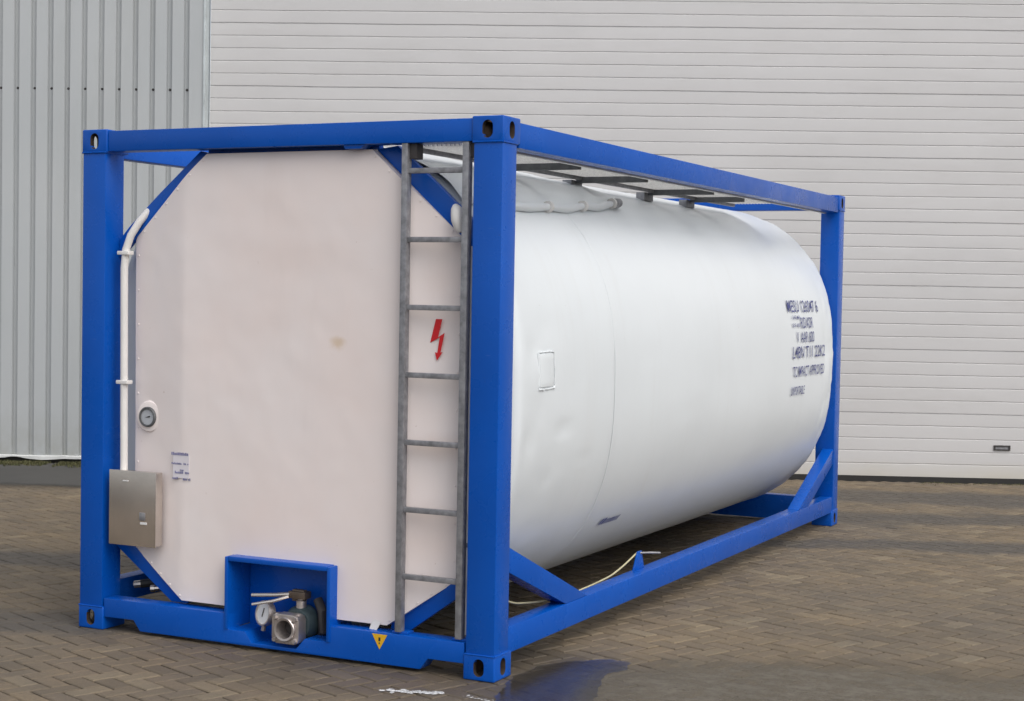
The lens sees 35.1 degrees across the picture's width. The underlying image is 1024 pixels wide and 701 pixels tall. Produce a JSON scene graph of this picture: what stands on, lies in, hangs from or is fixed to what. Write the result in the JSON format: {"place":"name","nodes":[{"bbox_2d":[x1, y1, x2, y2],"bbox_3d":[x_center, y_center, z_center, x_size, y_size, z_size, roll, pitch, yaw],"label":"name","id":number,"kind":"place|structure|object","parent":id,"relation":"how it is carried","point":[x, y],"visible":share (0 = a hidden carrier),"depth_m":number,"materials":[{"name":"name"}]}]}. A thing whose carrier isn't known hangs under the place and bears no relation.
{"place":"outdoors","nodes":[
{"label":"outdoors","id":0,"kind":"place"},
{"bbox_2d":[0,463,80,486],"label":"asphalt apron","id":1,"kind":"object","parent":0,"point":[44,474],"visible":0.25,"depth_m":15.11,"materials":[{"name":"grey asphalt"}]},
{"bbox_2d":[0,479,1023,700],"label":"paving","id":2,"kind":"structure","parent":0,"point":[918,578],"depth_m":8.93,"materials":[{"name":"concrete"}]},
{"bbox_2d":[379,688,489,700],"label":"white paint marking","id":3,"kind":"object","parent":2,"relation":"on","point":[420,692],"visible":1,"depth_m":7.21,"materials":[{"name":"white paint"}]},
{"bbox_2d":[79,115,844,682],"bbox_3d":[0.174,0.117,10.607,2.448,2.591,6.088,2,2,26],"label":"tank container","id":4,"kind":"object","parent":2,"relation":"on","point":[349,389],"visible":1,"depth_m":8.12,"materials":[{"name":"white metal"}]},
{"bbox_2d":[509,552,636,603],"bbox_3d":[0.325,1.211,8.447,0.028,0.121,1.748,2,2,26],"label":"cord","id":5,"kind":"object","parent":4,"relation":"attached to","point":[622,566],"visible":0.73,"depth_m":8.65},
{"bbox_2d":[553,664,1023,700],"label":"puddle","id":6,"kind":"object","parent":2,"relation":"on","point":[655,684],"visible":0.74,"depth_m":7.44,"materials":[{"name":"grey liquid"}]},
{"label":"ground","id":7,"kind":"structure","parent":0,"visible":0},
{"bbox_2d":[0,0,1023,484],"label":"warehouse","id":8,"kind":"structure","parent":7,"relation":"on","point":[898,124],"depth_m":15.94,"materials":[{"name":"grey metal"}]},
{"bbox_2d":[210,0,1023,484],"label":"roller door","id":9,"kind":"structure","parent":8,"relation":"in","point":[911,112],"depth_m":15.91,"materials":[{"name":"white metal"}]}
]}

